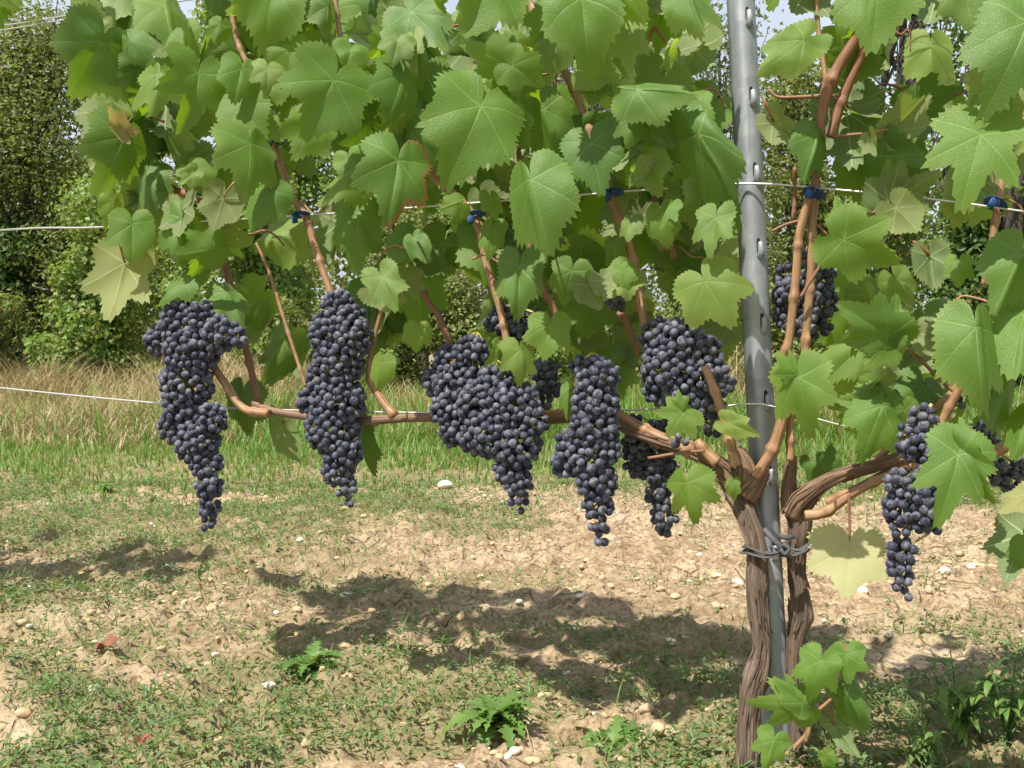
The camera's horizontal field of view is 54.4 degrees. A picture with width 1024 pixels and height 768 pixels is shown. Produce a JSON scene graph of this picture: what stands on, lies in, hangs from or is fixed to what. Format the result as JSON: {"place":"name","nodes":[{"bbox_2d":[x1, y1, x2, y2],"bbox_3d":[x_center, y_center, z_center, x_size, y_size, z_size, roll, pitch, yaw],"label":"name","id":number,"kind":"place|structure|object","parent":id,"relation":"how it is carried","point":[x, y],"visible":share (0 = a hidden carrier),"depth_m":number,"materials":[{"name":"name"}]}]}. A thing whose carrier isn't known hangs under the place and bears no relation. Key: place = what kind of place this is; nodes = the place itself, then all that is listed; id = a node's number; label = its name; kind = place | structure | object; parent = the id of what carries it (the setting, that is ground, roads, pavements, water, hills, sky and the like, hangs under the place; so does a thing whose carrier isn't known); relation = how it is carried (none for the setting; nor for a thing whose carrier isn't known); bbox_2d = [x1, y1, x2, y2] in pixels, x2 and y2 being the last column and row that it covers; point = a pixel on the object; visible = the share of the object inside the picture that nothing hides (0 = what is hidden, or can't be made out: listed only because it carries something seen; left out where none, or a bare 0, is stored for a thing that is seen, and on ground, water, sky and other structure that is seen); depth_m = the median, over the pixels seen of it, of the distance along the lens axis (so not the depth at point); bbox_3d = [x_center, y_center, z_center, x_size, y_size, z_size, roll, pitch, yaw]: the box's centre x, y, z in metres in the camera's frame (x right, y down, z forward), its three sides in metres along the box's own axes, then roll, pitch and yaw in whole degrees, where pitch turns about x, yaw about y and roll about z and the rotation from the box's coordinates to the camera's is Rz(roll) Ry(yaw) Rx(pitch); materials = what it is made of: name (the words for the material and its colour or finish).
{"place":"outdoors","nodes":[
{"label":"outdoors","id":0,"kind":"place"},
{"bbox_2d":[0,0,971,326],"label":"sky","id":1,"kind":"structure","parent":0,"point":[788,18],"materials":[{"name":"white"}]},
{"bbox_2d":[0,350,1023,767],"bbox_3d":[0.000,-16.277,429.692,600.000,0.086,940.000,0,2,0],"label":"ground","id":2,"kind":"structure","parent":0,"point":[908,652],"depth_m":2.14,"materials":[{"name":"soil"}]},
{"bbox_2d":[0,0,26,28],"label":"grapevine","id":3,"kind":"object","parent":2,"relation":"on","point":[7,7],"visible":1,"depth_m":1.89,"materials":[{"name":"green plant"}]},
{"bbox_2d":[0,289,30,384],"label":"bramble","id":4,"kind":"object","parent":2,"relation":"on","point":[11,313],"visible":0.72,"depth_m":9.12,"materials":[{"name":"green plant"}]},
{"bbox_2d":[0,205,63,383],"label":"bush","id":5,"kind":"object","parent":2,"relation":"on","point":[10,248],"visible":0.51,"depth_m":9.59,"materials":[{"name":"green plant"}]},
{"bbox_2d":[12,257,109,401],"bbox_3d":[-4.007,-0.409,8.986,0.844,1.496,1.303,0,2,0],"label":"bramble","id":6,"kind":"object","parent":2,"relation":"on","point":[34,344],"visible":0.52,"depth_m":8.95,"materials":[{"name":"green plant"}]},
{"bbox_2d":[0,0,174,381],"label":"willow tree","id":7,"kind":"object","parent":2,"relation":"on","point":[25,135],"visible":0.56,"depth_m":9.64,"materials":[{"name":"green plant"}]},
{"bbox_2d":[87,684,101,691],"bbox_3d":[-0.709,0.518,1.690,0.023,0.016,0.026,2,3,38],"label":"stone","id":8,"kind":"object","parent":2,"relation":"on","point":[97,687],"visible":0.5,"depth_m":1.69,"materials":[{"name":"stone"}]},
{"bbox_2d":[94,484,116,494],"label":"weed plant","id":9,"kind":"object","parent":2,"relation":"on","point":[103,487],"visible":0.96,"depth_m":3.87,"materials":[{"name":"green plant"}]},
{"bbox_2d":[95,633,118,649],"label":"dead leaf","id":10,"kind":"object","parent":2,"relation":"on","point":[111,639],"visible":0.97,"depth_m":1.89,"materials":[{"name":"plant"}]},
{"bbox_2d":[44,171,170,389],"bbox_3d":[-3.787,-0.816,9.361,1.177,2.278,1.337,1,3,27],"label":"bush","id":11,"kind":"object","parent":2,"relation":"on","point":[113,344],"visible":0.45,"depth_m":9.06,"materials":[{"name":"green plant"}]},
{"bbox_2d":[36,68,211,373],"bbox_3d":[-4.791,-2.365,12.450,2.211,5.135,1.446,0,2,0],"label":"willow tree","id":12,"kind":"object","parent":2,"relation":"on","point":[143,328],"visible":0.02,"depth_m":12.20,"materials":[{"name":"green plant"}]},
{"bbox_2d":[135,733,151,743],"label":"dead leaf","id":13,"kind":"object","parent":2,"relation":"on","point":[147,737],"visible":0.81,"depth_m":1.47,"materials":[{"name":"plant"}]},
{"bbox_2d":[126,271,223,382],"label":"bush","id":14,"kind":"object","parent":2,"relation":"on","point":[162,293],"visible":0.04,"depth_m":9.17,"materials":[{"name":"green plant"}]},
{"bbox_2d":[212,652,219,656],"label":"stone","id":15,"kind":"object","parent":2,"relation":"on","point":[214,653],"visible":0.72,"depth_m":1.86,"materials":[{"name":"stone"}]},
{"bbox_2d":[151,0,337,381],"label":"broadleaf tree","id":16,"kind":"object","parent":2,"relation":"on","point":[316,184],"visible":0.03,"depth_m":11.62,"materials":[{"name":"green plant"}]},
{"bbox_2d":[262,681,275,689],"bbox_3d":[-0.414,0.514,1.695,0.023,0.013,0.020,0,2,-3],"label":"stone","id":17,"kind":"object","parent":2,"relation":"on","point":[270,683],"visible":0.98,"depth_m":1.69,"materials":[{"name":"stone"}]},
{"bbox_2d":[210,173,329,374],"bbox_3d":[-2.181,-0.919,9.408,1.590,2.480,1.581,0,2,0],"label":"bush","id":18,"kind":"object","parent":2,"relation":"on","point":[288,285],"visible":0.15,"depth_m":9.32,"materials":[{"name":"green plant"}]},
{"bbox_2d":[243,296,314,399],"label":"bramble","id":19,"kind":"object","parent":2,"relation":"on","point":[293,317],"visible":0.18,"depth_m":8.73,"materials":[{"name":"green plant"}]},
{"bbox_2d":[277,640,342,686],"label":"weed plant","id":20,"kind":"object","parent":2,"relation":"on","point":[312,657],"visible":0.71,"depth_m":1.77,"materials":[{"name":"green plant"}]},
{"bbox_2d":[339,592,352,597],"bbox_3d":[-0.392,0.500,2.346,0.031,0.021,0.031,1,2,18],"label":"stone","id":21,"kind":"object","parent":2,"relation":"on","point":[343,596],"visible":0.6,"depth_m":2.34,"materials":[{"name":"stone"}]},
{"bbox_2d":[327,290,407,394],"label":"bramble","id":22,"kind":"object","parent":2,"relation":"on","point":[382,350],"visible":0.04,"depth_m":8.95,"materials":[{"name":"green plant"}]},
{"bbox_2d":[338,204,470,396],"bbox_3d":[-1.044,-0.639,9.598,1.433,2.569,1.297,0,2,0],"label":"bush","id":23,"kind":"object","parent":2,"relation":"on","point":[406,356],"visible":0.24,"depth_m":9.35,"materials":[{"name":"green plant"}]},
{"bbox_2d":[331,48,486,381],"bbox_3d":[-1.000,-2.248,12.443,2.905,4.897,2.609,0,2,0],"label":"broadleaf tree","id":24,"kind":"object","parent":2,"relation":"on","point":[445,220],"visible":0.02,"depth_m":12.03,"materials":[{"name":"green plant"}]},
{"bbox_2d":[47,0,812,767],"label":"grapevine","id":25,"kind":"object","parent":2,"relation":"on","point":[391,110],"visible":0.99,"depth_m":1.54,"materials":[{"name":"green plant"}]},
{"bbox_2d":[143,299,247,531],"bbox_3d":[-0.548,0.053,1.733,0.213,0.402,0.087,0,2,11],"label":"grape bunch","id":26,"kind":"object","parent":25,"relation":"hanging from","point":[196,320],"visible":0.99,"depth_m":1.71,"materials":[{"name":"food"}]},
{"bbox_2d":[269,139,284,146],"bbox_3d":[-0.410,-0.415,1.726,0.032,0.022,0.032,0,2,0],"label":"plant tie","id":27,"kind":"object","parent":25,"relation":"attached to","point":[271,142],"visible":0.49,"depth_m":1.73,"materials":[{"name":"blue plastic"}]},
{"bbox_2d":[291,211,309,223],"bbox_3d":[-0.360,-0.283,1.700,0.032,0.022,0.032,0,2,0],"label":"plant tie","id":28,"kind":"object","parent":25,"relation":"attached to","point":[296,216],"visible":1,"depth_m":1.69,"materials":[{"name":"blue plastic"}]},
{"bbox_2d":[296,287,374,507],"bbox_3d":[-0.291,0.022,1.633,0.135,0.359,0.084,0,2,0],"label":"grape bunch","id":29,"kind":"object","parent":25,"relation":"hanging from","point":[347,335],"visible":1,"depth_m":1.61,"materials":[{"name":"food"}]},
{"bbox_2d":[421,332,491,448],"bbox_3d":[-0.080,0.010,1.543,0.136,0.182,0.068,1,2,26],"label":"grape bunch","id":30,"kind":"object","parent":25,"relation":"hanging from","point":[444,388],"visible":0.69,"depth_m":1.53,"materials":[{"name":"food"}]},
{"bbox_2d":[467,210,484,224],"bbox_3d":[-0.058,-0.258,1.552,0.032,0.024,0.032,0,2,0],"label":"plant tie","id":31,"kind":"object","parent":25,"relation":"attached to","point":[478,213],"visible":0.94,"depth_m":1.54,"materials":[{"name":"blue plastic"}]},
{"bbox_2d":[455,360,549,514],"bbox_3d":[-0.013,0.076,1.464,0.144,0.226,0.077,1,2,19],"label":"grape bunch","id":32,"kind":"object","parent":25,"relation":"hanging from","point":[510,420],"visible":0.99,"depth_m":1.44,"materials":[{"name":"food"}]},
{"bbox_2d":[482,303,538,345],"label":"grape bunch","id":33,"kind":"object","parent":25,"relation":"attached to","point":[517,332],"visible":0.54,"depth_m":1.56,"materials":[{"name":"food"}]},
{"bbox_2d":[529,356,562,409],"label":"grape bunch","id":34,"kind":"object","parent":25,"relation":"attached to","point":[548,385],"visible":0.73,"depth_m":1.54,"materials":[{"name":"food"}]},
{"bbox_2d":[549,352,621,546],"bbox_3d":[0.104,0.092,1.408,0.102,0.274,0.066,0,2,0],"label":"grape bunch","id":35,"kind":"object","parent":25,"relation":"hanging from","point":[599,407],"visible":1,"depth_m":1.39,"materials":[{"name":"food"}]},
{"bbox_2d":[602,295,625,311],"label":"grape bunch","id":36,"kind":"object","parent":25,"relation":"attached to","point":[614,306],"visible":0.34,"depth_m":1.47,"materials":[{"name":"food"}]},
{"bbox_2d":[605,187,623,200],"bbox_3d":[0.148,-0.277,1.463,0.032,0.021,0.032,0,2,0],"label":"plant tie","id":37,"kind":"object","parent":25,"relation":"attached to","point":[616,192],"visible":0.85,"depth_m":1.45,"materials":[{"name":"blue plastic"}]},
{"bbox_2d":[620,413,681,537],"bbox_3d":[0.208,0.137,1.490,0.094,0.185,0.058,0,2,11],"label":"grape bunch","id":38,"kind":"object","parent":25,"relation":"attached to","point":[637,453],"visible":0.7,"depth_m":1.48,"materials":[{"name":"food"}]},
{"bbox_2d":[670,433,689,448],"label":"grape bunch","id":39,"kind":"object","parent":25,"relation":"attached to","point":[675,442],"visible":0.98,"depth_m":1.38,"materials":[{"name":"black food"}]},
{"bbox_2d":[637,315,736,437],"bbox_3d":[0.252,-0.011,1.434,0.142,0.175,0.077,0,2,12],"label":"grape bunch","id":40,"kind":"object","parent":25,"relation":"attached to","point":[675,343],"visible":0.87,"depth_m":1.41,"materials":[{"name":"food"}]},
{"bbox_2d":[434,635,454,646],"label":"weed plant","id":41,"kind":"object","parent":2,"relation":"on","point":[447,639],"visible":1,"depth_m":1.92,"materials":[{"name":"green plant"}]},
{"bbox_2d":[437,480,452,488],"bbox_3d":[-0.269,0.407,4.022,0.066,0.037,0.041,-1,2,-19],"label":"stone","id":42,"kind":"object","parent":2,"relation":"on","point":[442,484],"visible":0.95,"depth_m":4.01,"materials":[{"name":"stone"}]},
{"bbox_2d":[415,269,485,384],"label":"bramble","id":43,"kind":"object","parent":2,"relation":"on","point":[469,312],"visible":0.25,"depth_m":9.18,"materials":[{"name":"green plant"}]},
{"bbox_2d":[439,690,539,747],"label":"weed plant","id":44,"kind":"object","parent":2,"relation":"on","point":[489,714],"visible":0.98,"depth_m":1.48,"materials":[{"name":"green plant"}]},
{"bbox_2d":[0,475,1017,767],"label":"straw litter","id":45,"kind":"object","parent":2,"relation":"on","point":[488,611],"visible":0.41,"depth_m":2.27,"materials":[{"name":"beige plant"}]},
{"bbox_2d":[0,489,1020,767],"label":"soil clods","id":46,"kind":"object","parent":2,"relation":"on","point":[498,755],"visible":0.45,"depth_m":2.28,"materials":[{"name":"beige soil"}]},
{"bbox_2d":[0,473,1023,767],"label":"weeds","id":47,"kind":"object","parent":2,"relation":"on","point":[48,683],"visible":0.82,"depth_m":1.75,"materials":[{"name":"green plant"}]},
{"bbox_2d":[4,155,1020,376],"bbox_3d":[0.122,-2.416,18.892,33.960,4.841,4.010,0,2,0],"label":"wood","id":48,"kind":"object","parent":2,"relation":"on","point":[333,273],"depth_m":18.70,"materials":[{"name":"green plant"}]},
{"bbox_2d":[505,346,575,402],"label":"bramble","id":49,"kind":"object","parent":2,"relation":"on","point":[563,357],"visible":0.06,"depth_m":8.62,"materials":[{"name":"green plant"}]},
{"bbox_2d":[446,62,668,340],"bbox_3d":[0.473,-2.063,11.413,2.914,4.613,2.449,0,2,0],"label":"broadleaf tree","id":50,"kind":"object","parent":2,"relation":"on","point":[596,106],"visible":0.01,"depth_m":11.16,"materials":[{"name":"green plant"}]},
{"bbox_2d":[512,223,613,385],"bbox_3d":[0.480,-0.792,9.761,1.744,2.203,1.469,0,2,0],"label":"bush","id":51,"kind":"object","parent":2,"relation":"on","point":[607,331],"depth_m":9.57,"materials":[{"name":"green plant"}]},
{"bbox_2d":[575,593,583,598],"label":"stone","id":52,"kind":"object","parent":2,"relation":"on","point":[579,596],"visible":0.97,"depth_m":2.25,"materials":[{"name":"stone"}]},
{"bbox_2d":[575,715,642,752],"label":"weed plant","id":53,"kind":"object","parent":2,"relation":"on","point":[619,738],"visible":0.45,"depth_m":1.50,"materials":[{"name":"green plant"}]},
{"bbox_2d":[610,299,669,398],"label":"bramble","id":54,"kind":"object","parent":2,"relation":"on","point":[656,311],"visible":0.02,"depth_m":8.98,"materials":[{"name":"green plant"}]},
{"bbox_2d":[666,638,677,645],"bbox_3d":[0.318,0.513,1.977,0.022,0.014,0.032,-1,2,-20],"label":"stone","id":55,"kind":"object","parent":2,"relation":"on","point":[669,639],"visible":0.69,"depth_m":1.97,"materials":[{"name":"stone"}]},
{"bbox_2d":[675,737,711,757],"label":"weed plant","id":56,"kind":"object","parent":2,"relation":"on","point":[694,748],"visible":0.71,"depth_m":1.41,"materials":[{"name":"green plant"}]},
{"bbox_2d":[608,221,781,395],"bbox_3d":[1.923,-0.732,9.762,1.470,2.080,1.705,1,3,31],"label":"bush","id":57,"kind":"object","parent":2,"relation":"on","point":[675,306],"visible":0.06,"depth_m":9.55,"materials":[{"name":"green plant"}]},
{"bbox_2d":[647,0,786,295],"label":"broadleaf tree","id":58,"kind":"object","parent":2,"relation":"on","point":[724,86],"visible":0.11,"depth_m":12.62,"materials":[{"name":"green plant"}]},
{"bbox_2d":[731,578,743,585],"bbox_3d":[0.566,0.499,2.494,0.034,0.024,0.031,2,3,40],"label":"stone","id":59,"kind":"object","parent":2,"relation":"on","point":[740,582],"visible":0.66,"depth_m":2.48,"materials":[{"name":"stone"}]},
{"bbox_2d":[727,0,788,762],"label":"steel post","id":60,"kind":"object","parent":2,"relation":"on","point":[752,237],"visible":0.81,"depth_m":1.40,"materials":[{"name":"grey metal"}]},
{"bbox_2d":[4,15,65,25],"bbox_3d":[-0.587,-0.692,1.823,2.722,0.089,0.004,1,2,23],"label":"trellis wire","id":61,"kind":"object","parent":60,"relation":"attached to","point":[34,20],"visible":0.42,"depth_m":1.97,"materials":[{"name":"metal"}]},
{"bbox_2d":[0,0,189,30],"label":"trellis wire","id":62,"kind":"object","parent":60,"relation":"attached to","point":[52,21],"visible":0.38,"depth_m":1.98,"materials":[{"name":"metal"}]},
{"bbox_2d":[0,387,1018,469],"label":"trellis wire","id":63,"kind":"object","parent":60,"relation":"attached to","point":[367,411],"visible":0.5,"depth_m":1.73,"materials":[{"name":"metal"}]},
{"bbox_2d":[0,183,1023,230],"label":"trellis wire","id":64,"kind":"object","parent":60,"relation":"attached to","point":[790,185],"visible":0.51,"depth_m":1.48,"materials":[{"name":"metal"}]},
{"bbox_2d":[740,527,811,558],"bbox_3d":[0.366,0.214,1.374,0.106,0.041,0.079,-2,3,-37],"label":"rubber strap","id":65,"kind":"object","parent":60,"relation":"attached to","point":[784,549],"visible":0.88,"depth_m":1.34,"materials":[{"name":"grey rubber"}]},
{"bbox_2d":[734,270,810,395],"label":"bramble","id":66,"kind":"object","parent":2,"relation":"on","point":[777,333],"visible":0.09,"depth_m":9.09,"materials":[{"name":"green plant"}]},
{"bbox_2d":[728,31,853,352],"bbox_3d":[2.851,-1.615,10.019,1.800,3.823,1.920,0,2,-12],"label":"bush","id":67,"kind":"object","parent":2,"relation":"on","point":[779,157],"visible":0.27,"depth_m":9.78,"materials":[{"name":"green plant"}]},
{"bbox_2d":[815,268,876,355],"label":"bramble","id":68,"kind":"object","parent":2,"relation":"on","point":[824,349],"depth_m":9.03,"materials":[{"name":"green plant"}]},
{"bbox_2d":[857,586,868,593],"bbox_3d":[0.813,0.481,2.317,0.032,0.021,0.030,0,2,-6],"label":"stone","id":69,"kind":"object","parent":2,"relation":"on","point":[863,589],"visible":0.61,"depth_m":2.31,"materials":[{"name":"stone"}]},
{"bbox_2d":[745,0,1023,767],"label":"grapevine","id":70,"kind":"object","parent":2,"relation":"on","point":[880,368],"visible":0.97,"depth_m":1.25,"materials":[{"name":"green plant"}]},
{"bbox_2d":[771,246,840,339],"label":"grape bunch","id":71,"kind":"object","parent":70,"relation":"attached to","point":[825,295],"visible":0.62,"depth_m":1.41,"materials":[{"name":"food"}]},
{"bbox_2d":[802,186,824,199],"bbox_3d":[0.404,-0.255,1.335,0.031,0.018,0.031,0,2,0],"label":"plant tie","id":72,"kind":"object","parent":70,"relation":"attached to","point":[808,192],"visible":1,"depth_m":1.33,"materials":[{"name":"blue plastic"}]},
{"bbox_2d":[881,402,942,601],"bbox_3d":[0.483,0.140,1.179,0.087,0.238,0.046,1,2,16],"label":"grape bunch","id":73,"kind":"object","parent":70,"relation":"hanging from","point":[910,447],"visible":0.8,"depth_m":1.17,"materials":[{"name":"food"}]},
{"bbox_2d":[955,396,966,409],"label":"grape bunch","id":74,"kind":"object","parent":70,"relation":"attached to","point":[961,406],"visible":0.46,"depth_m":1.31,"materials":[{"name":"food"}]},
{"bbox_2d":[983,196,1007,211],"bbox_3d":[0.611,-0.228,1.261,0.030,0.019,0.030,0,2,0],"label":"plant tie","id":75,"kind":"object","parent":70,"relation":"attached to","point":[991,202],"visible":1,"depth_m":1.25,"materials":[{"name":"blue plastic"}]},
{"bbox_2d":[970,420,1023,491],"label":"grape bunch","id":76,"kind":"object","parent":70,"relation":"hanging from","point":[1005,475],"visible":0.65,"depth_m":1.28,"materials":[{"name":"food"}]},
{"bbox_2d":[883,631,890,637],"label":"stone","id":77,"kind":"object","parent":2,"relation":"on","point":[885,633],"visible":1,"depth_m":1.96,"materials":[{"name":"stone"}]},
{"bbox_2d":[804,14,972,274],"bbox_3d":[4.876,-2.817,11.905,3.081,6.077,2.045,0,2,0],"label":"oak tree","id":78,"kind":"object","parent":2,"relation":"on","point":[896,64],"visible":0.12,"depth_m":11.82,"materials":[{"name":"green plant"}]},
{"bbox_2d":[824,138,968,315],"bbox_3d":[3.746,-1.113,9.883,1.752,2.831,1.497,0,2,0],"label":"bush","id":79,"kind":"object","parent":2,"relation":"on","point":[893,242],"visible":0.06,"depth_m":9.81,"materials":[{"name":"green plant"}]},
{"bbox_2d":[887,17,968,147],"bbox_3d":[6.037,-3.187,13.095,2.542,6.732,2.397,1,3,30],"label":"oak tree","id":80,"kind":"object","parent":2,"relation":"on","point":[961,74],"visible":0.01,"depth_m":12.91,"materials":[{"name":"green plant"}]},
{"bbox_2d":[902,708,953,766],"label":"weed plant","id":81,"kind":"object","parent":2,"relation":"on","point":[927,745],"visible":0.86,"depth_m":1.38,"materials":[{"name":"green plant"}]},
{"bbox_2d":[925,656,956,666],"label":"weed plant","id":82,"kind":"object","parent":2,"relation":"on","point":[943,660],"visible":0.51,"depth_m":1.85,"materials":[{"name":"green plant"}]},
{"bbox_2d":[938,567,950,573],"bbox_3d":[1.091,0.471,2.514,0.033,0.020,0.021,0,2,-1],"label":"stone","id":83,"kind":"object","parent":2,"relation":"on","point":[946,570],"visible":0.94,"depth_m":2.50,"materials":[{"name":"stone"}]},
{"bbox_2d":[918,276,988,317],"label":"bramble","id":84,"kind":"object","parent":2,"relation":"on","point":[956,293],"visible":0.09,"depth_m":8.83,"materials":[{"name":"green plant"}]},
{"bbox_2d":[929,641,1003,748],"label":"weed plant","id":85,"kind":"object","parent":2,"relation":"on","point":[961,716],"visible":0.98,"depth_m":1.44,"materials":[{"name":"green plant"}]},
{"bbox_2d":[966,563,975,569],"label":"stone","id":86,"kind":"object","parent":2,"relation":"on","point":[970,566],"visible":1,"depth_m":2.64,"materials":[{"name":"stone"}]},
{"bbox_2d":[925,170,1023,395],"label":"laurel bush","id":87,"kind":"object","parent":2,"relation":"on","point":[976,237],"visible":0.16,"depth_m":8.88,"materials":[{"name":"green plant"}]},
{"bbox_2d":[948,104,1023,250],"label":"young tree","id":88,"kind":"object","parent":2,"relation":"on","point":[1014,220],"visible":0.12,"depth_m":8.49,"materials":[{"name":"green plant"}]},
{"bbox_2d":[963,645,1023,744],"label":"weed plant","id":89,"kind":"object","parent":2,"relation":"on","point":[1013,708],"visible":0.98,"depth_m":1.43,"materials":[{"name":"green plant"}]},
{"bbox_2d":[0,400,1023,767],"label":"grass","id":90,"kind":"structure","parent":0,"point":[848,448],"depth_m":4.10,"materials":[{"name":"green plant"}]},
{"bbox_2d":[0,333,1023,453],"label":"dry grass","id":91,"kind":"structure","parent":0,"point":[146,384],"depth_m":7.42,"materials":[{"name":"plant"}]},
{"bbox_2d":[0,369,1023,448],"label":"tall grass","id":92,"kind":"structure","parent":0,"point":[632,401],"depth_m":6.22,"materials":[{"name":"plant"}]},
{"bbox_2d":[6,489,1023,767],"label":"gravel","id":93,"kind":"structure","parent":0,"point":[512,751],"depth_m":2.08,"materials":[{"name":"stone"}]}
]}

